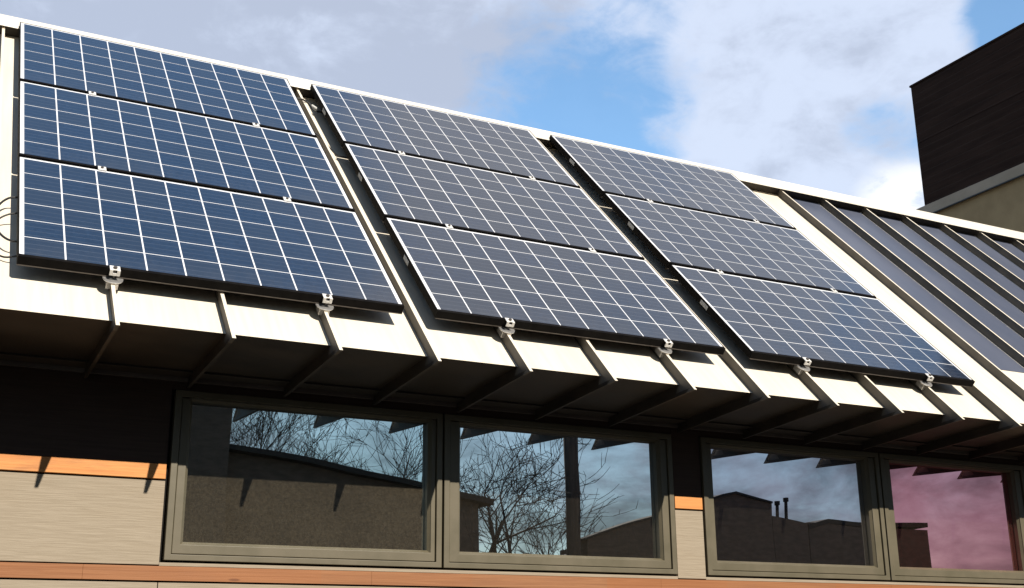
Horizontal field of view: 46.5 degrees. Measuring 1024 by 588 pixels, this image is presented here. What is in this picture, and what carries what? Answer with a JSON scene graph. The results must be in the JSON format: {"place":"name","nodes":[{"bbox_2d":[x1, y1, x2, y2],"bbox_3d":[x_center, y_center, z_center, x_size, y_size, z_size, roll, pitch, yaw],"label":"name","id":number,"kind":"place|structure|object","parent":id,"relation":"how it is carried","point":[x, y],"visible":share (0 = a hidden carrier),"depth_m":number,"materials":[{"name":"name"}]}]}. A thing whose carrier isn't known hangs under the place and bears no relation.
{"place":"outdoors","nodes":[
{"label":"outdoors","id":0,"kind":"place"},
{"bbox_2d":[0,0,1023,209],"label":"sky","id":1,"kind":"structure","parent":0,"point":[817,94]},
{"bbox_2d":[909,23,1023,232],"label":"tower block","id":2,"kind":"structure","parent":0,"point":[968,108],"depth_m":15.99,"materials":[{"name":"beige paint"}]},
{"bbox_3d":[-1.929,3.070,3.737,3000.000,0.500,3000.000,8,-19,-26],"label":"ground","id":3,"kind":"structure","parent":0,"visible":0},
{"bbox_2d":[0,14,1023,587],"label":"building","id":4,"kind":"structure","parent":3,"relation":"on","point":[152,434],"depth_m":5.99,"materials":[{"name":"beige metal"}]},
{"bbox_2d":[0,196,16,242],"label":"cable","id":5,"kind":"object","parent":4,"relation":"attached to","point":[1,234],"visible":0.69,"depth_m":4.93,"materials":[{"name":"rubber"}]},
{"bbox_2d":[0,212,16,257],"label":"cable","id":6,"kind":"object","parent":4,"relation":"attached to","point":[0,218],"visible":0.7,"depth_m":4.86,"materials":[{"name":"rubber"}]},
{"bbox_2d":[102,265,122,289],"bbox_3d":[-1.639,-0.071,4.897,0.084,0.084,0.098,8,-64,-26],"label":"seam clamp","id":7,"kind":"object","parent":4,"relation":"attached to","point":[113,280],"visible":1,"depth_m":4.88,"materials":[{"name":"metal"}]},
{"bbox_2d":[18,22,316,136],"bbox_3d":[-2.063,-1.267,7.124,1.650,0.994,0.042,8,-64,-26],"label":"solar module","id":8,"kind":"object","parent":4,"relation":"attached to","point":[77,62],"visible":0.95,"depth_m":7.07,"materials":[{"name":"blue glass"}]},
{"bbox_2d":[18,81,354,211],"bbox_3d":[-1.729,-0.770,6.309,1.650,0.994,0.042,8,-64,-26],"label":"solar module","id":9,"kind":"object","parent":4,"relation":"attached to","point":[66,126],"visible":0.97,"depth_m":6.25,"materials":[{"name":"blue glass"}]},
{"bbox_2d":[16,156,403,313],"bbox_3d":[-1.395,-0.273,5.493,1.650,0.994,0.042,8,-64,-26],"label":"solar module","id":10,"kind":"object","parent":4,"relation":"attached to","point":[80,219],"visible":1,"depth_m":5.40,"materials":[{"name":"blue glass"}]},
{"bbox_2d":[98,166,106,170],"bbox_3d":[-1.962,-0.590,5.697,0.038,0.042,0.042,8,-64,-26],"label":"panel clamp","id":11,"kind":"object","parent":10,"relation":"attached to","point":[102,168],"visible":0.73,"depth_m":5.68,"materials":[{"name":"metal"}]},
{"bbox_2d":[161,390,442,569],"bbox_3d":[-0.972,0.906,5.700,1.336,0.765,0.137,8,-19,-26],"label":"window","id":12,"kind":"structure","parent":4,"relation":"in","point":[251,480],"depth_m":5.67,"materials":[{"name":"glass"}]},
{"bbox_2d":[297,98,322,112],"bbox_3d":[-1.327,-1.227,7.725,0.304,0.094,0.034,6,-18,-20],"label":"cable","id":13,"kind":"object","parent":4,"relation":"attached to","point":[310,105],"visible":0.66,"depth_m":7.72,"materials":[{"name":"rubber"}]},
{"bbox_2d":[315,293,333,314],"bbox_3d":[-0.831,0.044,5.298,0.084,0.084,0.098,8,-64,-26],"label":"seam clamp","id":14,"kind":"object","parent":4,"relation":"attached to","point":[320,308],"visible":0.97,"depth_m":5.28,"materials":[{"name":"metal"}]},
{"bbox_2d":[315,133,347,158],"bbox_3d":[-1.108,-0.900,7.210,0.382,0.243,0.057,-5,-17,13],"label":"cable","id":15,"kind":"object","parent":4,"relation":"attached to","point":[332,150],"visible":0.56,"depth_m":7.17,"materials":[{"name":"rubber"}]},
{"bbox_2d":[310,84,579,187],"bbox_3d":[-0.450,-1.037,7.925,1.651,0.994,0.042,8,-64,-26],"label":"solar module","id":16,"kind":"object","parent":4,"relation":"attached to","point":[378,123],"visible":0.95,"depth_m":7.87,"materials":[{"name":"glass"}]},
{"bbox_2d":[343,143,644,259],"bbox_3d":[-0.116,-0.540,7.109,1.651,0.994,0.042,8,-64,-26],"label":"solar module","id":17,"kind":"object","parent":4,"relation":"attached to","point":[418,189],"visible":0.95,"depth_m":7.05,"materials":[{"name":"glass"}]},
{"bbox_2d":[497,318,514,337],"bbox_3d":[-0.024,0.159,5.699,0.084,0.084,0.098,8,-64,-26],"label":"seam clamp","id":18,"kind":"object","parent":4,"relation":"attached to","point":[501,331],"visible":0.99,"depth_m":5.68,"materials":[{"name":"metal"}]},
{"bbox_2d":[383,217,725,355],"bbox_3d":[0.218,-0.043,6.294,1.651,0.994,0.042,8,-64,-26],"label":"solar module","id":19,"kind":"object","parent":4,"relation":"attached to","point":[465,276],"visible":1,"depth_m":6.20,"materials":[{"name":"glass"}]},
{"bbox_2d":[433,414,677,575],"bbox_3d":[0.247,1.080,6.306,1.386,0.765,0.137,8,-19,-26],"label":"window","id":20,"kind":"structure","parent":4,"relation":"in","point":[518,496],"depth_m":6.28,"materials":[{"name":"glass"}]},
{"bbox_2d":[655,339,672,357],"bbox_3d":[0.784,0.274,6.100,0.084,0.084,0.098,8,-64,-26],"label":"seam clamp","id":21,"kind":"object","parent":4,"relation":"attached to","point":[659,351],"visible":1,"depth_m":6.08,"materials":[{"name":"metal"}]},
{"bbox_2d":[549,135,795,229],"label":"solar module","id":22,"kind":"object","parent":4,"relation":"on","point":[601,169],"visible":0.96,"depth_m":8.67,"materials":[{"name":"glass"}]},
{"bbox_2d":[603,193,876,297],"bbox_3d":[1.507,-0.308,7.915,1.651,0.994,0.042,8,-64,-26],"label":"solar module","id":23,"kind":"object","parent":4,"relation":"attached to","point":[668,235],"visible":0.94,"depth_m":7.85,"materials":[{"name":"glass"}]},
{"bbox_2d":[698,437,889,580],"bbox_3d":[1.636,1.278,6.995,1.334,0.765,0.137,8,-19,-26],"label":"window","id":24,"kind":"structure","parent":4,"relation":"in","point":[770,510],"depth_m":6.98,"materials":[{"name":"glass"}]},
{"bbox_2d":[793,357,811,374],"bbox_3d":[1.591,0.390,6.501,0.084,0.084,0.098,8,-64,-26],"label":"seam clamp","id":25,"kind":"object","parent":4,"relation":"attached to","point":[798,369],"visible":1,"depth_m":6.49,"materials":[{"name":"metal"}]},
{"bbox_2d":[669,264,974,387],"bbox_3d":[1.841,0.189,7.099,1.651,0.994,0.042,8,-64,-26],"label":"solar module","id":26,"kind":"object","parent":4,"relation":"attached to","point":[767,320],"visible":1,"depth_m":7.00,"materials":[{"name":"glass"}]},
{"bbox_2d":[792,198,1023,372],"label":"solar laminate","id":27,"kind":"object","parent":4,"relation":"on","point":[995,355],"visible":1,"depth_m":8.66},
{"bbox_2d":[916,373,933,389],"bbox_3d":[2.399,0.505,6.902,0.084,0.084,0.098,8,-64,-26],"label":"seam clamp","id":28,"kind":"object","parent":4,"relation":"attached to","point":[921,385],"visible":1,"depth_m":6.89,"materials":[{"name":"metal"}]},
{"bbox_2d":[835,207,1023,355],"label":"solar laminate","id":29,"kind":"object","parent":4,"relation":"on","point":[995,325],"visible":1,"depth_m":9.08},
{"bbox_2d":[876,215,1023,326],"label":"solar laminate","id":30,"kind":"object","parent":4,"relation":"on","point":[1006,307],"visible":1,"depth_m":9.53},
{"bbox_2d":[876,453,1023,584],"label":"window","id":31,"kind":"structure","parent":4,"relation":"in","point":[950,521],"depth_m":7.55,"materials":[{"name":"pink glass"}]},
{"bbox_2d":[917,224,1023,302],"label":"solar laminate","id":32,"kind":"object","parent":4,"relation":"on","point":[1005,283],"visible":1,"depth_m":9.96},
{"bbox_2d":[956,232,1023,280],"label":"solar laminate","id":33,"kind":"object","parent":4,"relation":"on","point":[1007,264],"visible":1,"depth_m":10.38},
{"bbox_2d":[992,239,1023,261],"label":"solar laminate","id":34,"kind":"object","parent":4,"relation":"on","point":[1013,250],"visible":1,"depth_m":10.78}
]}

